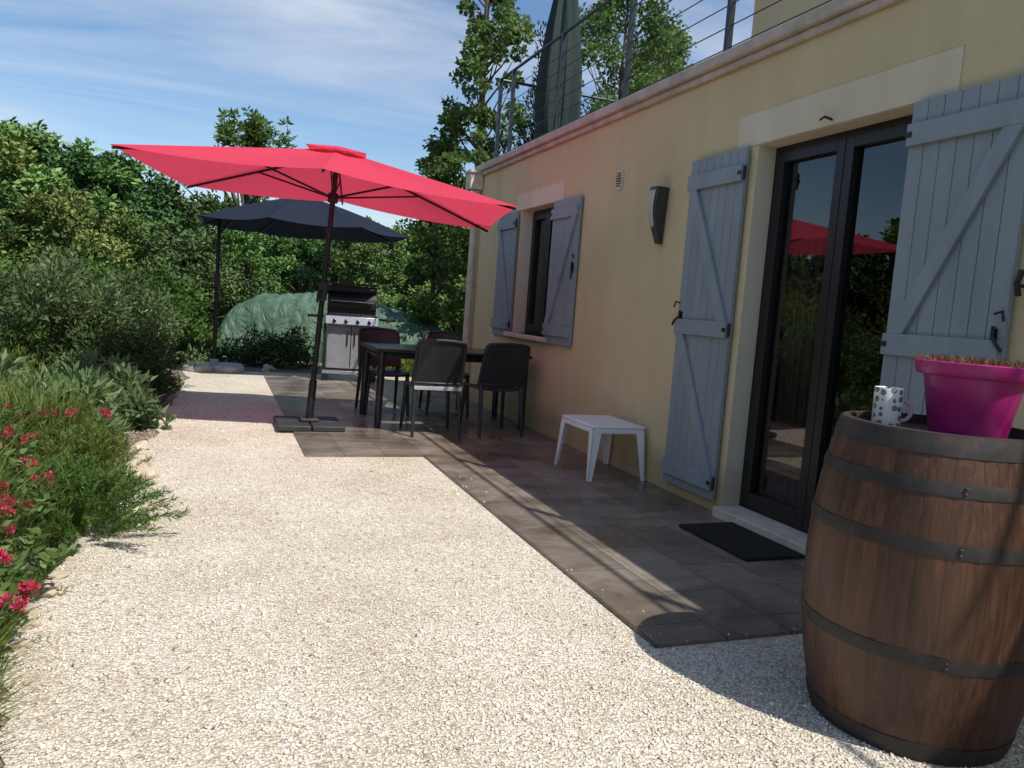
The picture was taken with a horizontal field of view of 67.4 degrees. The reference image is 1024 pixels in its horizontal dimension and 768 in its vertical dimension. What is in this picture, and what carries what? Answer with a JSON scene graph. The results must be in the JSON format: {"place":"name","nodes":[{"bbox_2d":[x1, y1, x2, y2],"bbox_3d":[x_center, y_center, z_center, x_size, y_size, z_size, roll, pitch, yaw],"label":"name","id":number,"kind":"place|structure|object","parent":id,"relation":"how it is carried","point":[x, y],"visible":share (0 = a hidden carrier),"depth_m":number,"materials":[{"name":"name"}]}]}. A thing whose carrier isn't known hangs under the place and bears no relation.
{"place":"outdoors","nodes":[
{"label":"outdoors","id":0,"kind":"place"},
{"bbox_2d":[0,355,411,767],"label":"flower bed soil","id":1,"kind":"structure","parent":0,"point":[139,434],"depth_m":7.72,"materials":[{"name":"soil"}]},
{"bbox_2d":[0,425,24,467],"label":"red valerian","id":2,"kind":"object","parent":1,"relation":"on","point":[5,432],"visible":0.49,"depth_m":3.93,"materials":[{"name":"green plant"}]},
{"bbox_2d":[0,391,48,428],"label":"red valerian","id":3,"kind":"object","parent":1,"relation":"on","point":[9,405],"visible":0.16,"depth_m":4.61,"materials":[{"name":"green plant"}]},
{"bbox_2d":[0,472,60,561],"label":"red valerian","id":4,"kind":"object","parent":1,"relation":"on","point":[40,503],"visible":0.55,"depth_m":3.06,"materials":[{"name":"green plant"}]},
{"bbox_2d":[0,544,61,642],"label":"red valerian","id":5,"kind":"object","parent":1,"relation":"on","point":[21,589],"visible":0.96,"depth_m":2.43,"materials":[{"name":"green plant"}]},
{"bbox_2d":[0,340,63,382],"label":"euphorbia plant","id":6,"kind":"object","parent":1,"relation":"on","point":[20,355],"visible":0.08,"depth_m":6.45,"materials":[{"name":"green plant"}]},
{"bbox_2d":[0,451,68,550],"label":"red valerian","id":7,"kind":"object","parent":1,"relation":"on","point":[23,461],"visible":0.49,"depth_m":3.28,"materials":[{"name":"green plant"}]},
{"bbox_2d":[0,564,69,762],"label":"grass tuft","id":8,"kind":"object","parent":1,"relation":"on","point":[3,639],"visible":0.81,"depth_m":2.13,"materials":[{"name":"green plant"}]},
{"bbox_2d":[0,501,78,596],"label":"red valerian","id":9,"kind":"object","parent":1,"relation":"on","point":[51,554],"visible":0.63,"depth_m":2.79,"materials":[{"name":"green plant"}]},
{"bbox_2d":[0,399,83,484],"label":"red valerian","id":10,"kind":"object","parent":1,"relation":"on","point":[32,435],"visible":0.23,"depth_m":4.13,"materials":[{"name":"green plant"}]},
{"bbox_2d":[0,390,87,432],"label":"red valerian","id":11,"kind":"object","parent":1,"relation":"on","point":[22,417],"visible":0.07,"depth_m":4.53,"materials":[{"name":"green plant"}]},
{"bbox_2d":[0,432,90,518],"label":"red valerian","id":12,"kind":"object","parent":1,"relation":"on","point":[22,450],"visible":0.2,"depth_m":3.64,"materials":[{"name":"green plant"}]},
{"bbox_2d":[0,405,112,453],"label":"red valerian","id":13,"kind":"object","parent":1,"relation":"on","point":[105,412],"visible":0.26,"depth_m":4.66,"materials":[{"name":"green plant"}]},
{"bbox_2d":[0,365,130,551],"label":"grass tuft","id":14,"kind":"object","parent":1,"relation":"on","point":[76,419],"visible":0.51,"depth_m":4.54,"materials":[{"name":"green plant"}]},
{"bbox_2d":[4,415,156,497],"bbox_3d":[-2.296,0.393,4.116,0.758,0.458,0.821,2,6,-21],"label":"santolina plant","id":15,"kind":"object","parent":1,"relation":"on","point":[93,442],"visible":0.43,"depth_m":4.09,"materials":[{"name":"green plant"}]},
{"bbox_2d":[0,345,181,445],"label":"sage plant","id":16,"kind":"object","parent":1,"relation":"on","point":[138,407],"visible":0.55,"depth_m":6.07,"materials":[{"name":"green plant"}]},
{"bbox_2d":[1,449,191,556],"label":"santolina plant","id":17,"kind":"object","parent":1,"relation":"on","point":[80,506],"visible":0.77,"depth_m":3.43,"materials":[{"name":"green plant"}]},
{"bbox_2d":[0,245,207,392],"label":"olive shrub","id":18,"kind":"object","parent":1,"relation":"on","point":[82,324],"visible":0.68,"depth_m":7.42,"materials":[{"name":"green plant"}]},
{"bbox_2d":[0,230,225,357],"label":"laurel bush","id":19,"kind":"object","parent":1,"relation":"on","point":[179,300],"visible":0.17,"depth_m":12.85,"materials":[{"name":"green plant"}]},
{"bbox_2d":[68,327,176,405],"bbox_3d":[-3.898,-0.159,7.740,0.981,0.864,1.644,2,6,-21],"label":"evergreen shrub","id":20,"kind":"object","parent":1,"relation":"on","point":[138,355],"visible":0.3,"depth_m":7.53,"materials":[{"name":"green plant"}]},
{"bbox_2d":[113,458,160,482],"bbox_3d":[-2.307,0.551,4.688,0.249,0.193,0.300,5,6,11],"label":"limestone rock","id":21,"kind":"object","parent":1,"relation":"on","point":[151,472],"visible":0.37,"depth_m":4.66,"materials":[{"name":"stone"}]},
{"bbox_2d":[129,440,149,451],"bbox_3d":[-2.667,0.454,5.510,0.117,0.091,0.180,6,6,18],"label":"limestone rock","id":22,"kind":"object","parent":1,"relation":"on","point":[144,445],"visible":0.69,"depth_m":5.48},
{"bbox_2d":[98,293,321,369],"bbox_3d":[-4.697,-0.740,11.714,3.792,1.231,1.512,0,7,-38],"label":"evergreen shrub","id":23,"kind":"object","parent":1,"relation":"on","point":[276,351],"visible":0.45,"depth_m":12.13,"materials":[{"name":"green plant"}]},
{"bbox_2d":[261,364,275,371],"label":"limestone rock","id":24,"kind":"object","parent":1,"relation":"on","point":[268,368],"visible":0.81,"depth_m":11.49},
{"bbox_2d":[183,196,409,373],"bbox_3d":[-3.076,-1.511,10.976,2.942,2.817,2.782,2,6,-21],"label":"navy parasol","id":25,"kind":"object","parent":1,"relation":"on","point":[302,219],"visible":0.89,"depth_m":10.87,"materials":[{"name":"fabric"}]},
{"bbox_2d":[385,359,413,376],"bbox_3d":[-1.417,-0.291,12.698,1.423,0.543,0.812,2,6,-21],"label":"evergreen shrub","id":26,"kind":"object","parent":1,"relation":"on","point":[407,365],"visible":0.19,"depth_m":12.46,"materials":[{"name":"green plant"}]},
{"bbox_2d":[200,318,456,393],"bbox_3d":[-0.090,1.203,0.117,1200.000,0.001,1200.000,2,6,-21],"label":"ground","id":27,"kind":"structure","parent":0,"point":[453,392],"depth_m":14.57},
{"bbox_2d":[0,250,16,345],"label":"laurel bush","id":28,"kind":"object","parent":27,"relation":"on","point":[2,257],"visible":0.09,"depth_m":10.07,"materials":[{"name":"green plant"}]},
{"bbox_2d":[0,177,44,285],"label":"deciduous tree","id":29,"kind":"object","parent":27,"relation":"on","point":[24,230],"visible":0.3,"depth_m":13.65,"materials":[{"name":"green plant"}]},
{"bbox_2d":[0,116,77,257],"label":"deciduous tree","id":30,"kind":"object","parent":27,"relation":"on","point":[56,136],"visible":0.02,"depth_m":22.00,"materials":[{"name":"green plant"}]},
{"bbox_2d":[0,132,97,256],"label":"deciduous tree","id":31,"kind":"object","parent":27,"relation":"on","point":[16,163],"visible":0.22,"depth_m":14.93,"materials":[{"name":"green plant"}]},
{"bbox_2d":[0,185,133,296],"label":"deciduous tree","id":32,"kind":"object","parent":27,"relation":"on","point":[59,207],"visible":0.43,"depth_m":13.57,"materials":[{"name":"green plant"}]},
{"bbox_2d":[0,119,141,260],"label":"deciduous tree","id":33,"kind":"object","parent":27,"relation":"on","point":[37,143],"visible":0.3,"depth_m":16.29,"materials":[{"name":"green plant"}]},
{"bbox_2d":[69,183,100,191],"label":"deciduous tree","id":34,"kind":"object","parent":27,"relation":"on","point":[84,187],"depth_m":23.16,"materials":[{"name":"green plant"}]},
{"bbox_2d":[0,143,213,275],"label":"deciduous tree","id":35,"kind":"object","parent":27,"relation":"on","point":[172,220],"visible":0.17,"depth_m":17.39,"materials":[{"name":"green plant"}]},
{"bbox_2d":[80,208,177,304],"bbox_3d":[-7.482,-2.076,15.121,2.500,2.708,1.976,8,7,36],"label":"deciduous tree","id":36,"kind":"object","parent":27,"relation":"on","point":[128,224],"visible":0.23,"depth_m":14.87,"materials":[{"name":"green plant"}]},
{"bbox_2d":[97,150,164,214],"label":"deciduous tree","id":37,"kind":"object","parent":27,"relation":"on","point":[137,164],"visible":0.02,"depth_m":23.17,"materials":[{"name":"green plant"}]},
{"bbox_2d":[70,172,245,315],"bbox_3d":[-8.833,-3.169,19.106,4.218,3.989,4.226,4,6,-5],"label":"deciduous tree","id":38,"kind":"object","parent":27,"relation":"on","point":[173,189],"visible":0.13,"depth_m":18.42,"materials":[{"name":"green plant"}]},
{"bbox_2d":[170,196,192,262],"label":"deciduous tree","id":39,"kind":"object","parent":27,"relation":"on","point":[183,211],"visible":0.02,"depth_m":24.64,"materials":[{"name":"green plant"}]},
{"bbox_2d":[87,228,281,343],"bbox_3d":[-6.108,-1.756,14.623,3.216,2.372,2.673,5,6,10],"label":"deciduous tree","id":40,"kind":"object","parent":27,"relation":"on","point":[189,244],"visible":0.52,"depth_m":14.40,"materials":[{"name":"green plant"}]},
{"bbox_2d":[164,192,292,333],"bbox_3d":[-7.425,-2.919,19.208,3.722,3.666,4.431,-1,7,-41],"label":"deciduous tree","id":41,"kind":"object","parent":27,"relation":"on","point":[210,204],"visible":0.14,"depth_m":18.50,"materials":[{"name":"green plant"}]},
{"bbox_2d":[173,105,298,281],"bbox_3d":[-7.388,-4.621,21.891,3.364,6.480,3.332,9,8,43],"label":"young ash tree","id":42,"kind":"object","parent":27,"relation":"on","point":[254,135],"visible":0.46,"depth_m":21.42,"materials":[{"name":"green plant"}]},
{"bbox_2d":[193,226,302,328],"bbox_3d":[-5.872,-2.200,16.773,2.517,2.890,2.669,6,6,13],"label":"deciduous tree","id":43,"kind":"object","parent":27,"relation":"on","point":[247,244],"visible":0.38,"depth_m":16.33,"materials":[{"name":"green plant"}]},
{"bbox_2d":[88,187,410,277],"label":"distant tree line","id":44,"kind":"object","parent":27,"relation":"on","point":[369,217],"depth_m":43.45,"materials":[{"name":"green plant"}]},
{"bbox_2d":[242,233,306,296],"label":"deciduous tree","id":45,"kind":"object","parent":27,"relation":"on","point":[272,251],"visible":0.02,"depth_m":20.29,"materials":[{"name":"green plant"}]},
{"bbox_2d":[249,235,363,296],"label":"deciduous tree","id":46,"kind":"object","parent":27,"relation":"on","point":[308,252],"visible":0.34,"depth_m":17.59,"materials":[{"name":"green plant"}]},
{"bbox_2d":[211,291,442,362],"bbox_3d":[-3.144,-1.112,14.733,4.554,1.289,2.238,4,6,-3],"label":"tarpaulin covered car","id":47,"kind":"object","parent":27,"relation":"on","point":[274,313],"visible":0.41,"depth_m":13.80,"materials":[{"name":"fabric"}]},
{"bbox_2d":[285,239,390,290],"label":"deciduous tree","id":48,"kind":"object","parent":27,"relation":"on","point":[364,265],"visible":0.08,"depth_m":20.34,"materials":[{"name":"green plant"}]},
{"bbox_2d":[323,243,369,281],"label":"deciduous tree","id":49,"kind":"object","parent":27,"relation":"on","point":[347,256],"visible":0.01,"depth_m":26.77,"materials":[{"name":"green plant"}]},
{"bbox_2d":[312,242,408,311],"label":"deciduous tree","id":50,"kind":"object","parent":27,"relation":"on","point":[369,252],"visible":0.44,"depth_m":17.67,"materials":[{"name":"green plant"}]},
{"bbox_2d":[360,225,413,312],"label":"deciduous tree","id":51,"kind":"object","parent":27,"relation":"on","point":[397,245],"visible":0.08,"depth_m":20.59,"materials":[{"name":"green plant"}]},
{"bbox_2d":[381,217,417,278],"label":"deciduous tree","id":52,"kind":"object","parent":27,"relation":"on","point":[409,224],"visible":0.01,"depth_m":27.64,"materials":[{"name":"green plant"}]},
{"bbox_2d":[369,244,461,331],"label":"deciduous tree","id":53,"kind":"object","parent":27,"relation":"on","point":[418,289],"visible":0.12,"depth_m":18.77,"materials":[{"name":"green plant"}]},
{"bbox_2d":[372,230,466,327],"bbox_3d":[-1.856,-2.841,21.526,3.568,3.890,3.397,7,6,23],"label":"deciduous tree","id":54,"kind":"object","parent":27,"relation":"on","point":[408,280],"visible":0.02,"depth_m":20.97,"materials":[{"name":"green plant"}]},
{"bbox_2d":[395,134,464,334],"bbox_3d":[-1.582,-1.272,15.211,2.158,7.107,2.146,6,6,16],"label":"poplar tree","id":55,"kind":"object","parent":27,"relation":"on","point":[428,269],"visible":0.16,"depth_m":14.82,"materials":[{"name":"green plant"}]},
{"bbox_2d":[399,241,466,331],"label":"deciduous tree","id":56,"kind":"object","parent":27,"relation":"on","point":[423,281],"visible":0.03,"depth_m":19.35,"materials":[{"name":"green plant"}]},
{"bbox_2d":[405,0,536,367],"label":"poplar tree","id":57,"kind":"object","parent":27,"relation":"on","point":[475,64],"visible":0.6,"depth_m":13.48,"materials":[{"name":"green plant"}]},
{"bbox_2d":[512,20,546,147],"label":"poplar tree","id":58,"kind":"object","parent":27,"relation":"on","point":[532,134],"visible":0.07,"depth_m":13.90,"materials":[{"name":"green plant"}]},
{"bbox_2d":[579,0,691,117],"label":"poplar tree","id":59,"kind":"object","parent":27,"relation":"on","point":[606,14],"visible":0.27,"depth_m":17.17,"materials":[{"name":"green plant"}]},
{"bbox_2d":[617,26,696,99],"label":"poplar tree","id":60,"kind":"object","parent":27,"relation":"on","point":[680,54],"visible":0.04,"depth_m":21.68,"materials":[{"name":"green plant"}]},
{"bbox_2d":[0,0,754,251],"label":"sky","id":61,"kind":"structure","parent":0,"point":[370,77],"materials":[{"name":"blue"}]},
{"bbox_2d":[0,369,1023,767],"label":"gravel path","id":62,"kind":"structure","parent":0,"point":[224,385],"depth_m":2.67,"materials":[{"name":"gravel"}]},
{"bbox_2d":[9,638,32,653],"bbox_3d":[-1.577,0.841,2.469,0.082,0.044,0.061,9,7,41],"label":"limestone rock","id":63,"kind":"object","parent":62,"relation":"on","point":[12,643],"visible":0.7,"depth_m":2.46,"materials":[{"name":"stone"}]},
{"bbox_2d":[16,608,38,622],"bbox_3d":[-1.711,0.813,2.676,0.106,0.044,0.091,3,6,-18],"label":"limestone rock","id":64,"kind":"object","parent":62,"relation":"on","point":[34,613],"visible":0.21,"depth_m":2.69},
{"bbox_2d":[20,619,40,630],"bbox_3d":[-1.646,0.823,2.626,0.058,0.043,0.057,-1,8,-44],"label":"limestone rock","id":65,"kind":"object","parent":62,"relation":"on","point":[36,624],"visible":0.78,"depth_m":2.62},
{"bbox_2d":[29,581,64,598],"bbox_3d":[-1.758,0.784,2.898,0.128,0.058,0.096,3,6,-13],"label":"limestone rock","id":66,"kind":"object","parent":62,"relation":"on","point":[52,587],"visible":0.63,"depth_m":2.87,"materials":[{"name":"stone"}]},
{"bbox_2d":[31,585,75,641],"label":"gravel weeds","id":67,"kind":"object","parent":62,"relation":"on","point":[59,595],"visible":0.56,"depth_m":2.89,"materials":[{"name":"green plant"}]},
{"bbox_2d":[48,570,68,579],"bbox_3d":[-1.820,0.766,3.068,0.091,0.047,0.064,1,6,-28],"label":"limestone rock","id":68,"kind":"object","parent":62,"relation":"on","point":[58,574],"visible":0.8,"depth_m":3.05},
{"bbox_2d":[124,454,150,466],"bbox_3d":[-2.445,0.516,5.006,0.235,0.126,0.177,10,8,44],"label":"limestone rock","id":69,"kind":"object","parent":62,"relation":"on","point":[140,456],"visible":0.25,"depth_m":4.96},
{"bbox_2d":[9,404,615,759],"bbox_3d":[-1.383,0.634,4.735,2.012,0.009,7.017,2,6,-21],"label":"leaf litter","id":70,"kind":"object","parent":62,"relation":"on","point":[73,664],"visible":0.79,"depth_m":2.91,"materials":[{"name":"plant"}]},
{"bbox_2d":[110,143,517,431],"bbox_3d":[-1.629,-0.845,6.822,2.995,2.486,2.000,3,6,-9],"label":"red parasol","id":71,"kind":"object","parent":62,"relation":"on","point":[332,175],"visible":1,"depth_m":6.74,"materials":[{"name":"fabric"}]},
{"bbox_2d":[801,411,1023,766],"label":"wine barrel","id":72,"kind":"object","parent":62,"relation":"on","point":[912,599],"visible":0.98,"depth_m":2.15,"materials":[{"name":"brown wood"}]},
{"bbox_2d":[871,386,913,426],"bbox_3d":[1.213,0.074,2.463,0.103,0.124,0.097,2,6,-21],"label":"spotted mug","id":73,"kind":"object","parent":72,"relation":"on","point":[887,407],"visible":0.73,"depth_m":2.43,"materials":[{"name":"ceramic"}]},
{"bbox_2d":[913,351,1023,438],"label":"magenta plant pot","id":74,"kind":"object","parent":72,"relation":"on","point":[981,397],"visible":1,"depth_m":2.29,"materials":[{"name":"plastic"}]},
{"bbox_2d":[264,375,804,648],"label":"patio paving","id":75,"kind":"structure","parent":0,"point":[624,541],"depth_m":4.62,"materials":[{"name":"tile"}]},
{"bbox_2d":[307,281,395,382],"bbox_3d":[-2.324,-0.758,11.085,1.220,1.385,0.753,3,6,-13],"label":"barbecue grill","id":76,"kind":"object","parent":75,"relation":"on","point":[356,302],"visible":0.81,"depth_m":10.85,"materials":[{"name":"silver metal"}]},
{"bbox_2d":[354,327,409,414],"bbox_3d":[-1.378,-0.148,8.168,0.477,0.884,0.583,2,6,-24],"label":"garden chair","id":77,"kind":"object","parent":75,"relation":"on","point":[378,335],"visible":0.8,"depth_m":8.29,"materials":[{"name":"plastic"}]},
{"bbox_2d":[399,339,466,437],"bbox_3d":[-0.714,0.017,6.992,0.477,0.884,0.584,2,6,-19],"label":"garden chair","id":78,"kind":"object","parent":75,"relation":"on","point":[439,365],"visible":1,"depth_m":6.79,"materials":[{"name":"plastic"}]},
{"bbox_2d":[418,331,469,415],"bbox_3d":[-0.747,-0.132,8.497,0.477,0.884,0.583,3,6,-17],"label":"garden chair","id":79,"kind":"object","parent":75,"relation":"on","point":[442,335],"visible":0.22,"depth_m":8.64,"materials":[{"name":"plastic"}]},
{"bbox_2d":[359,342,532,429],"bbox_3d":[-0.698,0.016,7.734,1.540,0.741,0.900,2,6,-21],"label":"garden table","id":80,"kind":"object","parent":75,"relation":"on","point":[382,351],"visible":0.61,"depth_m":7.38,"materials":[{"name":"plastic"}]},
{"bbox_2d":[461,343,530,436],"bbox_3d":[-0.160,0.031,7.270,0.477,0.884,0.583,2,6,-25],"label":"garden chair","id":81,"kind":"object","parent":75,"relation":"on","point":[503,369],"visible":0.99,"depth_m":7.07,"materials":[{"name":"plastic"}]},
{"bbox_2d":[554,414,644,481],"bbox_3d":[0.670,0.474,5.846,0.466,0.400,0.596,2,6,-21],"label":"white side table","id":82,"kind":"object","parent":75,"relation":"on","point":[597,426],"visible":1,"depth_m":5.65,"materials":[{"name":"plastic"}]},
{"bbox_2d":[679,522,804,560],"bbox_3d":[1.256,0.865,4.254,0.380,0.018,0.620,2,6,-21],"label":"doormat","id":83,"kind":"object","parent":75,"relation":"on","point":[740,542],"visible":0.99,"depth_m":4.19,"materials":[{"name":"fabric"}]},
{"bbox_2d":[712,506,807,554],"bbox_3d":[1.579,0.872,4.318,0.260,0.070,1.162,2,6,-21],"label":"door threshold","id":84,"kind":"object","parent":75,"relation":"on","point":[780,533],"depth_m":4.45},
{"bbox_2d":[467,0,1023,509],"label":"ground floor walls","id":85,"kind":"structure","parent":0,"point":[615,358],"depth_m":5.70,"materials":[{"name":"paint"}]},
{"bbox_2d":[461,169,483,398],"bbox_3d":[-0.562,-1.210,9.636,0.200,2.855,0.240,2,6,-21],"label":"downpipe","id":86,"kind":"object","parent":85,"relation":"attached to","point":[474,181],"visible":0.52,"depth_m":9.56,"materials":[{"name":"paint"}]},
{"bbox_2d":[490,211,519,336],"bbox_3d":[-0.088,-1.217,8.542,0.056,1.350,0.562,2,6,-21],"label":"window shutter","id":87,"kind":"object","parent":85,"relation":"attached to","point":[507,230],"depth_m":8.48,"materials":[{"name":"wood"}]},
{"bbox_2d":[503,332,546,342],"bbox_3d":[0.214,-0.482,7.934,0.250,0.045,1.120,2,6,-21],"label":"window sill","id":88,"kind":"structure","parent":85,"relation":"attached to","point":[538,338],"depth_m":7.79,"materials":[{"name":"stone"}]},
{"bbox_2d":[524,207,553,335],"bbox_3d":[0.366,-1.149,7.908,0.072,1.305,0.910,2,6,-21],"label":"window frame","id":89,"kind":"object","parent":85,"relation":"attached to","point":[530,328],"visible":0.38,"depth_m":7.99,"materials":[{"name":"metal"}]},
{"bbox_2d":[531,219,545,323],"bbox_3d":[0.367,-1.151,7.908,0.001,1.220,0.830,2,6,-21],"label":"window glass","id":90,"kind":"object","parent":89,"relation":"in","point":[538,271],"visible":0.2,"depth_m":8.14,"materials":[{"name":"glass"}]},
{"bbox_2d":[541,195,582,346],"bbox_3d":[0.450,-1.038,7.120,0.068,1.350,0.615,2,6,-21],"label":"window shutter","id":91,"kind":"object","parent":85,"relation":"attached to","point":[566,216],"depth_m":7.07,"materials":[{"name":"wood"}]},
{"bbox_2d":[615,170,623,190],"bbox_3d":[0.870,-1.647,6.205,0.016,0.164,0.116,2,6,-21],"label":"vent plate","id":92,"kind":"object","parent":85,"relation":"attached to","point":[619,188],"visible":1,"depth_m":6.18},
{"bbox_2d":[616,172,620,186],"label":"vent slots","id":93,"kind":"object","parent":92,"relation":"attached to","point":[618,180],"visible":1,"depth_m":6.20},
{"bbox_2d":[648,186,668,244],"bbox_3d":[1.044,-1.219,5.560,0.123,0.400,0.131,2,6,-21],"label":"wall lamp","id":94,"kind":"object","parent":85,"relation":"attached to","point":[658,201],"visible":1,"depth_m":5.53,"materials":[{"name":"metal"}]},
{"bbox_2d":[660,147,750,499],"bbox_3d":[1.234,-0.385,5.030,0.068,2.195,0.615,2,6,-21],"label":"door shutter","id":95,"kind":"object","parent":85,"relation":"attached to","point":[716,189],"depth_m":4.98,"materials":[{"name":"paint"}]},
{"bbox_2d":[513,104,913,505],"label":"reveals","id":96,"kind":"object","parent":85,"relation":"attached to","point":[761,206],"visible":0.34,"depth_m":4.75,"materials":[{"name":"paint"}]},
{"bbox_2d":[517,45,964,210],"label":"lintel bands","id":97,"kind":"object","parent":85,"relation":"attached to","point":[935,75],"visible":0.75,"depth_m":3.95,"materials":[{"name":"paint"}]},
{"bbox_2d":[739,115,912,533],"bbox_3d":[1.752,-0.262,4.243,0.072,2.220,1.160,2,6,-21],"label":"french door frame","id":98,"kind":"object","parent":85,"relation":"attached to","point":[845,146],"visible":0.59,"depth_m":4.28,"materials":[{"name":"metal"}]},
{"bbox_2d":[754,138,908,508],"bbox_3d":[1.753,-0.264,4.243,0.001,2.135,1.080,2,6,-21],"label":"french door glass","id":99,"kind":"object","parent":98,"relation":"in","point":[875,223],"depth_m":4.34,"materials":[{"name":"glass"}]},
{"bbox_2d":[819,115,1023,296],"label":"shutter stays","id":100,"kind":"object","parent":85,"relation":"attached to","point":[1018,285],"visible":1,"depth_m":3.00,"materials":[{"name":"black metal"}]},
{"bbox_2d":[879,73,1023,414],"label":"door shutter","id":101,"kind":"object","parent":85,"relation":"attached to","point":[961,224],"depth_m":3.30,"materials":[{"name":"wood"}]},
{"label":"terrace floor","id":102,"kind":"structure","parent":0,"visible":0},
{"bbox_2d":[534,0,581,136],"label":"closed parasol","id":103,"kind":"object","parent":102,"relation":"on","point":[564,15],"visible":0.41,"depth_m":9.01,"materials":[{"name":"green fabric"}]},
{"bbox_2d":[751,0,832,38],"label":"storey wall","id":104,"kind":"structure","parent":102,"relation":"on","point":[774,14],"depth_m":6.92,"materials":[{"name":"paint"}]},
{"bbox_3d":[4.855,-1.607,4.521,5.800,0.240,12.920,2,6,-21],"label":"roof slab","id":105,"kind":"object","parent":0,"visible":0},
{"bbox_2d":[474,0,900,175],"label":"coping","id":106,"kind":"object","parent":105,"relation":"on","point":[829,16],"visible":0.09,"depth_m":5.00,"materials":[{"name":"concrete"}]},
{"bbox_2d":[494,0,831,157],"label":"terrace railing","id":107,"kind":"object","parent":106,"relation":"on","point":[730,23],"visible":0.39,"depth_m":7.22,"materials":[{"name":"metal"}]}
]}

